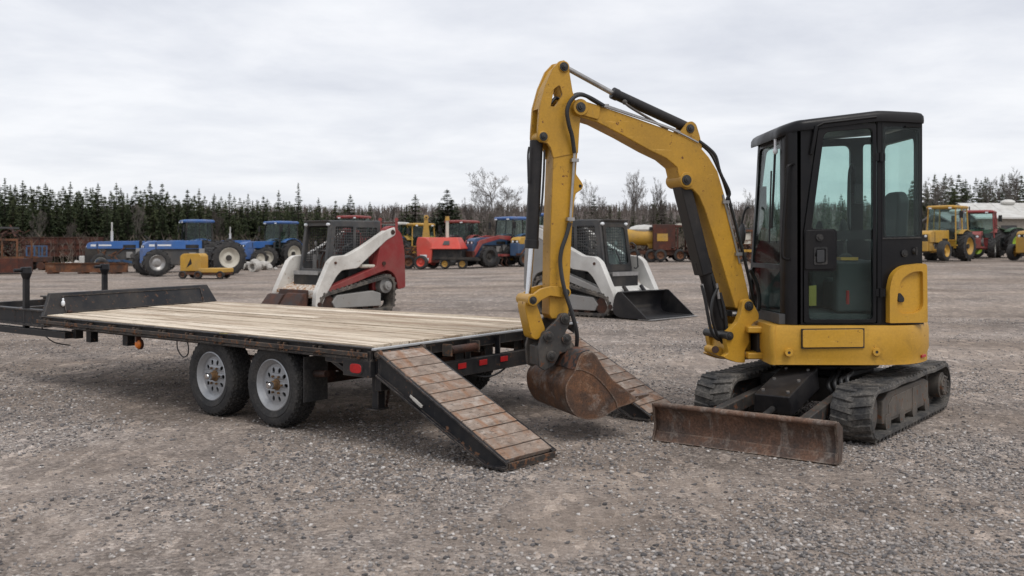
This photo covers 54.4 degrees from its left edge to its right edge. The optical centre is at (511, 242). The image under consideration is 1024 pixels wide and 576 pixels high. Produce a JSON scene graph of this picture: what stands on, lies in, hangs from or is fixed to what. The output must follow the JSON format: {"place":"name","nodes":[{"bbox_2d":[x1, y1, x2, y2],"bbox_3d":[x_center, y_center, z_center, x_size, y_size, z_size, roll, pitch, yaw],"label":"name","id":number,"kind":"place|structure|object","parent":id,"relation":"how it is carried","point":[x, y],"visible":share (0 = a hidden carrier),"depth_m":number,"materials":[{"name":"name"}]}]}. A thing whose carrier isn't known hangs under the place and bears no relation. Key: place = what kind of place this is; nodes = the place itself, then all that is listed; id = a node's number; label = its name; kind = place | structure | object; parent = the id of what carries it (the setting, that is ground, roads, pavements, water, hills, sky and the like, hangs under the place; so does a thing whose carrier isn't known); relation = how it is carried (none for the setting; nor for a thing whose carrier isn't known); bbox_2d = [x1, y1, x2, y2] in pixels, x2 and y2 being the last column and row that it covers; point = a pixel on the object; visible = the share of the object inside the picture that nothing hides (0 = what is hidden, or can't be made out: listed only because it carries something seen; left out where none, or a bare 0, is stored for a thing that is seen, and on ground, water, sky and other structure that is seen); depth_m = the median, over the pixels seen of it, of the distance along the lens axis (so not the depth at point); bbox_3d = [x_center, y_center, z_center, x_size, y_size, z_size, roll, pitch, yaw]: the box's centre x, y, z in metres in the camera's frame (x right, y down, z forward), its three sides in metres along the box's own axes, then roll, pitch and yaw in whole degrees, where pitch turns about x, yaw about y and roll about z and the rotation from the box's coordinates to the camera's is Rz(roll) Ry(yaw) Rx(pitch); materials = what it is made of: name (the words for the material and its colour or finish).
{"place":"outdoors","nodes":[
{"label":"outdoors","id":0,"kind":"place"},
{"bbox_2d":[124,210,870,240],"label":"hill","id":1,"kind":"structure","parent":0,"point":[674,217],"depth_m":213.37,"materials":[{"name":"brown plant"}]},
{"bbox_2d":[99,202,974,242],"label":"bare woodland","id":2,"kind":"object","parent":1,"relation":"on","point":[423,208],"visible":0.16,"depth_m":223.87,"materials":[{"name":"brown plant"}]},
{"bbox_2d":[0,253,1023,575],"bbox_3d":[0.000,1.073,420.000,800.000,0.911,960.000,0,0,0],"label":"ground","id":3,"kind":"structure","parent":0,"point":[978,289],"depth_m":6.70,"materials":[{"name":"grey gravel"}]},
{"bbox_2d":[0,178,12,255],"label":"spruce tree","id":4,"kind":"object","parent":3,"relation":"on","point":[4,218],"visible":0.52,"depth_m":73.23,"materials":[{"name":"green plant"}]},
{"bbox_2d":[3,199,21,255],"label":"spruce tree","id":5,"kind":"object","parent":3,"relation":"on","point":[12,223],"visible":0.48,"depth_m":72.41,"materials":[{"name":"green plant"}]},
{"bbox_2d":[6,197,24,250],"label":"spruce tree","id":6,"kind":"object","parent":3,"relation":"on","point":[16,216],"visible":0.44,"depth_m":73.14,"materials":[{"name":"green plant"}]},
{"bbox_2d":[0,225,37,272],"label":"scrap stack","id":7,"kind":"object","parent":3,"relation":"on","point":[9,263],"visible":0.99,"depth_m":48.31,"materials":[{"name":"brown metal"}]},
{"bbox_2d":[13,200,28,254],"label":"spruce tree","id":8,"kind":"object","parent":3,"relation":"on","point":[22,221],"visible":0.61,"depth_m":71.84,"materials":[{"name":"green plant"}]},
{"bbox_2d":[15,181,28,231],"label":"spruce tree","id":9,"kind":"object","parent":3,"relation":"on","point":[21,196],"visible":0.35,"depth_m":78.70,"materials":[{"name":"green plant"}]},
{"bbox_2d":[24,204,40,235],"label":"spruce tree","id":10,"kind":"object","parent":3,"relation":"on","point":[27,228],"visible":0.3,"depth_m":71.85,"materials":[{"name":"green plant"}]},
{"bbox_2d":[25,190,44,234],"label":"spruce tree","id":11,"kind":"object","parent":3,"relation":"on","point":[32,200],"visible":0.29,"depth_m":74.41,"materials":[{"name":"green plant"}]},
{"bbox_2d":[26,211,47,236],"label":"bare tree","id":12,"kind":"object","parent":3,"relation":"on","point":[39,228],"visible":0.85,"depth_m":68.93,"materials":[{"name":"grey plant"}]},
{"bbox_2d":[26,245,52,269],"bbox_3d":[-26.455,0.820,55.418,1.400,1.360,1.000,0,0,-3],"label":"machine frame","id":13,"kind":"object","parent":3,"relation":"on","point":[42,260],"visible":0.53,"depth_m":55.10,"materials":[{"name":"blue metal"}]},
{"bbox_2d":[37,184,55,234],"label":"spruce tree","id":14,"kind":"object","parent":3,"relation":"on","point":[45,195],"visible":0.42,"depth_m":75.97,"materials":[{"name":"green plant"}]},
{"bbox_2d":[40,203,59,262],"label":"spruce tree","id":15,"kind":"object","parent":3,"relation":"on","point":[48,221],"visible":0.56,"depth_m":69.75,"materials":[{"name":"green plant"}]},
{"bbox_2d":[47,203,64,236],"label":"spruce tree","id":16,"kind":"object","parent":3,"relation":"on","point":[53,215],"visible":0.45,"depth_m":75.46,"materials":[{"name":"green plant"}]},
{"bbox_2d":[20,237,103,262],"bbox_3d":[-29.715,0.546,65.853,4.620,1.892,2.070,0,0,-2],"label":"farm wagon","id":17,"kind":"object","parent":3,"relation":"on","point":[57,247],"visible":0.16,"depth_m":64.89,"materials":[{"name":"metal"}]},
{"bbox_2d":[56,205,80,262],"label":"spruce tree","id":18,"kind":"object","parent":3,"relation":"on","point":[64,225],"visible":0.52,"depth_m":70.88,"materials":[{"name":"green plant"}]},
{"bbox_2d":[63,181,76,231],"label":"spruce tree","id":19,"kind":"object","parent":3,"relation":"on","point":[70,196],"visible":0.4,"depth_m":79.41,"materials":[{"name":"green plant"}]},
{"bbox_2d":[62,204,80,236],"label":"spruce tree","id":20,"kind":"object","parent":3,"relation":"on","point":[73,216],"visible":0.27,"depth_m":72.50,"materials":[{"name":"green plant"}]},
{"bbox_2d":[74,200,94,236],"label":"spruce tree","id":21,"kind":"object","parent":3,"relation":"on","point":[82,211],"visible":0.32,"depth_m":73.80,"materials":[{"name":"green plant"}]},
{"bbox_2d":[74,207,95,258],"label":"spruce tree","id":22,"kind":"object","parent":3,"relation":"on","point":[86,217],"visible":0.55,"depth_m":72.24,"materials":[{"name":"green plant"}]},
{"bbox_2d":[45,263,128,273],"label":"steel beam","id":23,"kind":"structure","parent":3,"relation":"on","point":[81,268],"depth_m":48.67,"materials":[{"name":"brown metal"}]},
{"bbox_2d":[77,187,99,236],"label":"spruce tree","id":24,"kind":"object","parent":3,"relation":"on","point":[88,203],"visible":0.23,"depth_m":74.71,"materials":[{"name":"green plant"}]},
{"bbox_2d":[88,184,106,236],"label":"spruce tree","id":25,"kind":"object","parent":3,"relation":"on","point":[98,212],"visible":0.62,"depth_m":73.76,"materials":[{"name":"green plant"}]},
{"bbox_2d":[101,204,115,240],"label":"spruce tree","id":26,"kind":"object","parent":3,"relation":"on","point":[107,224],"visible":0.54,"depth_m":70.96,"materials":[{"name":"green plant"}]},
{"bbox_2d":[95,248,131,272],"bbox_3d":[-19.711,0.862,49.809,2.249,1.260,1.720,0,0,-6],"label":"farm implement","id":27,"kind":"object","parent":3,"relation":"on","point":[108,261],"visible":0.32,"depth_m":49.33,"materials":[{"name":"metal"}]},
{"bbox_2d":[109,183,123,233],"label":"spruce tree","id":28,"kind":"object","parent":3,"relation":"on","point":[116,194],"visible":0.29,"depth_m":79.88,"materials":[{"name":"green plant"}]},
{"bbox_2d":[108,209,125,240],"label":"spruce tree","id":29,"kind":"object","parent":3,"relation":"on","point":[116,223],"visible":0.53,"depth_m":67.76,"materials":[{"name":"green plant"}]},
{"bbox_2d":[114,198,131,238],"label":"spruce tree","id":30,"kind":"object","parent":3,"relation":"on","point":[122,210],"visible":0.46,"depth_m":78.19,"materials":[{"name":"green plant"}]},
{"bbox_2d":[79,222,175,272],"bbox_3d":[-19.386,0.236,50.434,4.632,2.572,2.188,0,0,-14],"label":"tractor","id":31,"kind":"object","parent":3,"relation":"on","point":[128,252],"visible":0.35,"depth_m":50.00,"materials":[{"name":"metal"}]},
{"bbox_2d":[118,206,137,240],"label":"spruce tree","id":32,"kind":"object","parent":3,"relation":"on","point":[131,232],"visible":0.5,"depth_m":68.36,"materials":[{"name":"green plant"}]},
{"bbox_2d":[123,204,148,240],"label":"bare tree","id":33,"kind":"object","parent":3,"relation":"on","point":[134,217],"visible":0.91,"depth_m":69.08,"materials":[{"name":"grey plant"}]},
{"bbox_2d":[128,187,144,240],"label":"spruce tree","id":34,"kind":"object","parent":3,"relation":"on","point":[134,201],"visible":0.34,"depth_m":79.69,"materials":[{"name":"green plant"}]},
{"bbox_2d":[136,204,150,240],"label":"spruce tree","id":35,"kind":"object","parent":3,"relation":"on","point":[143,232],"visible":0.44,"depth_m":70.11,"materials":[{"name":"green plant"}]},
{"bbox_2d":[144,181,158,240],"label":"spruce tree","id":36,"kind":"object","parent":3,"relation":"on","point":[147,208],"visible":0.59,"depth_m":74.58,"materials":[{"name":"green plant"}]},
{"bbox_2d":[145,212,161,240],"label":"spruce tree","id":37,"kind":"object","parent":3,"relation":"on","point":[151,229],"visible":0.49,"depth_m":72.40,"materials":[{"name":"green plant"}]},
{"bbox_2d":[151,200,168,239],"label":"spruce tree","id":38,"kind":"object","parent":3,"relation":"on","point":[159,208],"visible":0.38,"depth_m":77.80,"materials":[{"name":"green plant"}]},
{"bbox_2d":[153,208,172,240],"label":"spruce tree","id":39,"kind":"object","parent":3,"relation":"on","point":[161,237],"visible":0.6,"depth_m":69.17,"materials":[{"name":"green plant"}]},
{"bbox_2d":[154,184,173,238],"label":"spruce tree","id":40,"kind":"object","parent":3,"relation":"on","point":[164,206],"visible":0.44,"depth_m":79.46,"materials":[{"name":"green plant"}]},
{"bbox_2d":[142,219,214,243],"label":"tractor","id":41,"kind":"object","parent":3,"relation":"on","point":[195,221],"visible":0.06,"depth_m":52.15,"materials":[{"name":"metal"}]},
{"bbox_2d":[170,202,191,239],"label":"spruce tree","id":42,"kind":"object","parent":3,"relation":"on","point":[176,217],"visible":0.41,"depth_m":78.84,"materials":[{"name":"green plant"}]},
{"bbox_2d":[179,189,194,240],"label":"spruce tree","id":43,"kind":"object","parent":3,"relation":"on","point":[187,204],"visible":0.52,"depth_m":72.92,"materials":[{"name":"green plant"}]},
{"bbox_2d":[132,235,246,276],"bbox_3d":[-14.961,0.561,46.188,4.637,1.901,2.468,0,0,-33],"label":"tractor","id":44,"kind":"object","parent":3,"relation":"on","point":[155,258],"visible":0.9,"depth_m":45.71,"materials":[{"name":"metal"}]},
{"bbox_2d":[187,211,204,240],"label":"spruce tree","id":45,"kind":"object","parent":3,"relation":"on","point":[193,230],"visible":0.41,"depth_m":71.34,"materials":[{"name":"green plant"}]},
{"bbox_2d":[194,189,205,238],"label":"spruce tree","id":46,"kind":"object","parent":3,"relation":"on","point":[199,202],"visible":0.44,"depth_m":74.70,"materials":[{"name":"green plant"}]},
{"bbox_2d":[178,253,232,278],"bbox_3d":[-12.868,0.963,41.898,1.996,1.056,1.368,0,0,8],"label":"mower","id":47,"kind":"object","parent":3,"relation":"on","point":[195,265],"visible":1,"depth_m":41.60,"materials":[{"name":"metal"}]},
{"bbox_2d":[205,208,225,239],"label":"bare tree","id":48,"kind":"object","parent":3,"relation":"on","point":[218,226],"visible":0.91,"depth_m":68.85,"materials":[{"name":"grey plant"}]},
{"bbox_2d":[222,193,236,238],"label":"spruce tree","id":49,"kind":"object","parent":3,"relation":"on","point":[229,207],"visible":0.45,"depth_m":75.70,"materials":[{"name":"green plant"}]},
{"bbox_2d":[239,194,254,240],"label":"spruce tree","id":50,"kind":"object","parent":3,"relation":"on","point":[249,227],"visible":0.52,"depth_m":77.35,"materials":[{"name":"green plant"}]},
{"bbox_2d":[229,227,279,266],"bbox_3d":[-15.795,0.261,58.935,3.940,2.430,2.180,0,0,-10],"label":"tractor","id":51,"kind":"object","parent":3,"relation":"on","point":[272,254],"visible":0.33,"depth_m":58.24,"materials":[{"name":"metal"}]},
{"bbox_2d":[248,262,261,271],"bbox_3d":[-13.162,1.213,50.944,0.515,0.515,0.500,0,0,17],"label":"concrete pipe","id":52,"kind":"object","parent":3,"relation":"on","point":[256,268],"visible":1,"depth_m":50.80,"materials":[{"name":"concrete"}]},
{"bbox_2d":[242,259,277,269],"bbox_3d":[-13.931,1.212,54.213,2.152,0.696,1.716,0,0,38],"label":"rubble pile","id":53,"kind":"object","parent":3,"relation":"on","point":[266,265],"visible":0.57,"depth_m":54.02,"materials":[{"name":"stone"}]},
{"bbox_2d":[256,197,267,239],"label":"spruce tree","id":54,"kind":"object","parent":3,"relation":"on","point":[264,209],"visible":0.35,"depth_m":79.80,"materials":[{"name":"green plant"}]},
{"bbox_2d":[240,221,301,266],"bbox_3d":[-14.525,0.071,59.273,2.260,2.787,3.872,0,0,38],"label":"tractor","id":55,"kind":"object","parent":3,"relation":"on","point":[287,248],"visible":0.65,"depth_m":59.09,"materials":[{"name":"metal"}]},
{"bbox_2d":[271,191,284,238],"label":"spruce tree","id":56,"kind":"object","parent":3,"relation":"on","point":[278,205],"visible":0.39,"depth_m":76.43,"materials":[{"name":"green plant"}]},
{"bbox_2d":[290,183,304,238],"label":"spruce tree","id":57,"kind":"object","parent":3,"relation":"on","point":[298,209],"visible":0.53,"depth_m":76.59,"materials":[{"name":"green plant"}]},
{"bbox_2d":[261,220,404,310],"bbox_3d":[-3.980,0.510,21.873,1.750,2.019,2.935,0,0,43],"label":"track loader","id":58,"kind":"object","parent":3,"relation":"on","point":[346,267],"visible":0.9,"depth_m":21.68,"materials":[{"name":"metal"}]},
{"bbox_2d":[0,264,670,470],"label":"flatbed trailer","id":59,"kind":"object","parent":3,"relation":"on","point":[435,369],"visible":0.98,"depth_m":8.55,"materials":[{"name":"wood"}]},
{"bbox_2d":[336,215,370,242],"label":"tractor","id":60,"kind":"object","parent":3,"relation":"on","point":[349,217],"visible":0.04,"depth_m":56.90,"materials":[{"name":"metal"}]},
{"bbox_2d":[404,245,416,268],"bbox_3d":[-4.980,0.724,52.135,2.205,1.226,1.720,0,0,-10],"label":"farm implement","id":61,"kind":"object","parent":3,"relation":"on","point":[409,261],"visible":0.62,"depth_m":51.28,"materials":[{"name":"metal"}]},
{"bbox_2d":[404,195,423,258],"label":"spruce tree","id":62,"kind":"object","parent":3,"relation":"on","point":[415,215],"visible":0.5,"depth_m":73.92,"materials":[{"name":"green plant"}]},
{"bbox_2d":[402,223,441,255],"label":"tractor","id":63,"kind":"object","parent":3,"relation":"on","point":[408,243],"visible":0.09,"depth_m":57.82,"materials":[{"name":"metal"}]},
{"bbox_2d":[422,215,429,266],"bbox_3d":[-4.745,-0.112,54.702,0.800,2.849,0.600,0,0,-10],"label":"digger boom","id":64,"kind":"object","parent":3,"relation":"on","point":[426,233],"visible":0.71,"depth_m":54.56,"materials":[{"name":"yellow metal"}]},
{"bbox_2d":[430,190,460,236],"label":"spruce tree","id":65,"kind":"object","parent":3,"relation":"on","point":[444,214],"visible":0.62,"depth_m":71.84,"materials":[{"name":"green plant"}]},
{"bbox_2d":[414,216,480,268],"bbox_3d":[-3.149,-0.020,50.755,3.252,2.692,2.050,0,0,12],"label":"baler","id":66,"kind":"object","parent":3,"relation":"on","point":[432,252],"visible":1,"depth_m":50.24,"materials":[{"name":"red paint"}]},
{"bbox_2d":[444,200,464,238],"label":"spruce tree","id":67,"kind":"object","parent":3,"relation":"on","point":[458,218],"visible":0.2,"depth_m":76.83,"materials":[{"name":"green plant"}]},
{"bbox_2d":[438,220,480,265],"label":"tractor","id":68,"kind":"object","parent":3,"relation":"on","point":[465,238],"visible":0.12,"depth_m":57.25,"materials":[{"name":"metal"}]},
{"bbox_2d":[457,198,476,234],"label":"bare tree","id":69,"kind":"object","parent":3,"relation":"on","point":[467,210],"visible":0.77,"depth_m":68.79,"materials":[{"name":"grey plant"}]},
{"bbox_2d":[469,189,507,235],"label":"bare tree","id":70,"kind":"object","parent":3,"relation":"on","point":[474,200],"visible":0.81,"depth_m":69.94,"materials":[{"name":"grey plant"}]},
{"bbox_2d":[466,168,516,235],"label":"bare tree","id":71,"kind":"object","parent":3,"relation":"on","point":[485,196],"visible":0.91,"depth_m":70.01,"materials":[{"name":"grey plant"}]},
{"bbox_2d":[465,216,525,266],"bbox_3d":[-0.810,-0.084,52.417,4.272,2.637,2.260,0,0,-40],"label":"tractor","id":72,"kind":"object","parent":3,"relation":"on","point":[486,249],"visible":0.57,"depth_m":51.67,"materials":[{"name":"metal"}]},
{"bbox_2d":[481,186,523,234],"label":"bare tree","id":73,"kind":"object","parent":3,"relation":"on","point":[516,198],"visible":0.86,"depth_m":70.02,"materials":[{"name":"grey plant"}]},
{"bbox_2d":[0,217,1020,266],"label":"scrub","id":74,"kind":"object","parent":3,"relation":"on","point":[761,238],"visible":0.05,"depth_m":65.40,"materials":[{"name":"plant"}]},
{"bbox_2d":[0,173,1023,240],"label":"spruce wood","id":75,"kind":"object","parent":3,"relation":"on","point":[827,217],"visible":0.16,"depth_m":95.13,"materials":[{"name":"green plant"}]},
{"bbox_2d":[503,213,543,264],"bbox_3d":[1.440,-0.213,52.963,2.260,2.787,3.972,0,0,42],"label":"tractor","id":76,"kind":"object","parent":3,"relation":"on","point":[516,246],"visible":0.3,"depth_m":51.61,"materials":[{"name":"metal"}]},
{"bbox_2d":[579,182,602,231],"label":"bare tree","id":77,"kind":"object","parent":3,"relation":"on","point":[589,202],"visible":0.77,"depth_m":76.63,"materials":[{"name":"grey plant"}]},
{"bbox_2d":[524,219,697,320],"bbox_3d":[2.023,0.510,20.971,3.359,2.019,1.750,0,0,43],"label":"track loader","id":78,"kind":"object","parent":3,"relation":"on","point":[605,276],"visible":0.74,"depth_m":20.62,"materials":[{"name":"metal"}]},
{"bbox_2d":[602,224,638,270],"bbox_3d":[2.263,0.090,20.810,0.280,0.980,0.949,0,0,43],"label":"door","id":79,"kind":"structure","parent":78,"relation":"in","point":[610,267],"depth_m":20.80,"materials":[{"name":"metal"}]},
{"bbox_2d":[618,174,645,228],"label":"bare tree","id":80,"kind":"object","parent":3,"relation":"on","point":[632,199],"visible":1,"depth_m":74.23,"materials":[{"name":"grey plant"}]},
{"bbox_2d":[622,171,653,224],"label":"bare tree","id":81,"kind":"object","parent":3,"relation":"on","point":[639,208],"visible":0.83,"depth_m":79.75,"materials":[{"name":"grey plant"}]},
{"bbox_2d":[622,225,655,261],"bbox_3d":[7.158,0.013,54.383,2.405,2.032,1.562,0,0,4],"label":"tank trailer","id":82,"kind":"object","parent":3,"relation":"on","point":[640,235],"visible":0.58,"depth_m":53.96,"materials":[{"name":"metal"}]},
{"bbox_2d":[647,177,665,224],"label":"bare tree","id":83,"kind":"object","parent":3,"relation":"on","point":[659,205],"visible":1,"depth_m":79.37,"materials":[{"name":"grey plant"}]},
{"bbox_2d":[657,194,671,223],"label":"bare tree","id":84,"kind":"object","parent":3,"relation":"on","point":[663,211],"visible":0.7,"depth_m":81.74,"materials":[{"name":"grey plant"}]},
{"bbox_2d":[652,223,690,260],"bbox_3d":[8.917,0.021,54.102,2.951,2.144,2.022,0,0,3],"label":"rusted combine","id":85,"kind":"object","parent":3,"relation":"on","point":[664,242],"visible":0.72,"depth_m":53.45,"materials":[{"name":"metal"}]},
{"bbox_2d":[516,60,950,465],"bbox_3d":[2.023,0.043,8.410,2.525,2.935,3.735,0,0,42],"label":"mini excavator","id":86,"kind":"object","parent":3,"relation":"on","point":[828,320],"visible":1,"depth_m":7.93,"materials":[{"name":"metal"}]},
{"bbox_2d":[803,123,875,322],"bbox_3d":[2.609,-0.160,7.919,0.574,1.585,0.082,0,0,0],"label":"door","id":87,"kind":"structure","parent":86,"relation":"in","point":[819,245],"depth_m":7.91,"materials":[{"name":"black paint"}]},
{"bbox_2d":[738,189,754,224],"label":"bare tree","id":88,"kind":"object","parent":3,"relation":"on","point":[749,209],"visible":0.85,"depth_m":81.64,"materials":[{"name":"grey plant"}]},
{"bbox_2d":[907,188,913,234],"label":"spruce tree","id":89,"kind":"object","parent":3,"relation":"on","point":[909,215],"visible":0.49,"depth_m":71.83,"materials":[{"name":"green plant"}]},
{"bbox_2d":[913,184,944,229],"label":"bare tree","id":90,"kind":"object","parent":3,"relation":"on","point":[931,216],"visible":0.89,"depth_m":66.27,"materials":[{"name":"grey plant"}]},
{"bbox_2d":[925,177,955,221],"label":"bare tree","id":91,"kind":"object","parent":3,"relation":"on","point":[940,200],"visible":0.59,"depth_m":66.78,"materials":[{"name":"grey plant"}]},
{"bbox_2d":[922,209,976,229],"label":"shed","id":92,"kind":"structure","parent":3,"relation":"on","point":[946,216],"depth_m":65.19,"materials":[{"name":"grey"}]},
{"bbox_2d":[922,205,976,260],"bbox_3d":[21.161,-0.493,49.378,3.691,2.786,2.260,0,0,-42],"label":"tractor","id":93,"kind":"object","parent":3,"relation":"on","point":[941,245],"visible":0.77,"depth_m":49.06,"materials":[{"name":"metal"}]},
{"bbox_2d":[951,210,1001,257],"bbox_3d":[25.093,-0.491,53.714,2.480,2.586,3.655,0,0,30],"label":"tractor","id":94,"kind":"object","parent":3,"relation":"on","point":[992,245],"visible":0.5,"depth_m":53.15,"materials":[{"name":"metal"}]},
{"bbox_2d":[976,176,997,202],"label":"bare tree","id":95,"kind":"object","parent":3,"relation":"on","point":[986,196],"visible":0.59,"depth_m":70.84,"materials":[{"name":"grey plant"}]},
{"bbox_2d":[951,207,1023,257],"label":"tractor","id":96,"kind":"object","parent":3,"relation":"on","point":[1008,236],"visible":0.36,"depth_m":53.52,"materials":[{"name":"metal"}]},
{"bbox_2d":[956,199,1023,229],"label":"shed","id":97,"kind":"structure","parent":3,"relation":"on","point":[1011,212],"depth_m":63.98,"materials":[{"name":"beige metal"}]},
{"bbox_2d":[994,168,1018,201],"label":"bare tree","id":98,"kind":"object","parent":3,"relation":"on","point":[1003,189],"visible":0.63,"depth_m":72.17,"materials":[{"name":"grey plant"}]},
{"bbox_2d":[1005,172,1022,202],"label":"bare tree","id":99,"kind":"object","parent":3,"relation":"on","point":[1015,189],"visible":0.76,"depth_m":69.07,"materials":[{"name":"grey plant"}]},
{"bbox_2d":[1006,231,1023,259],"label":"tractor","id":100,"kind":"object","parent":3,"relation":"on","point":[1014,251],"visible":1,"depth_m":49.02,"materials":[{"name":"metal"}]},
{"bbox_2d":[0,0,1023,214],"label":"sky","id":101,"kind":"structure","parent":0,"point":[381,102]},
{"bbox_2d":[733,228,752,260],"bbox_3d":[11.298,0.099,52.523,3.339,1.760,2.023,0,0,-4],"label":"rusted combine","id":102,"kind":"object","parent":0,"point":[749,236],"visible":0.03,"depth_m":51.94,"materials":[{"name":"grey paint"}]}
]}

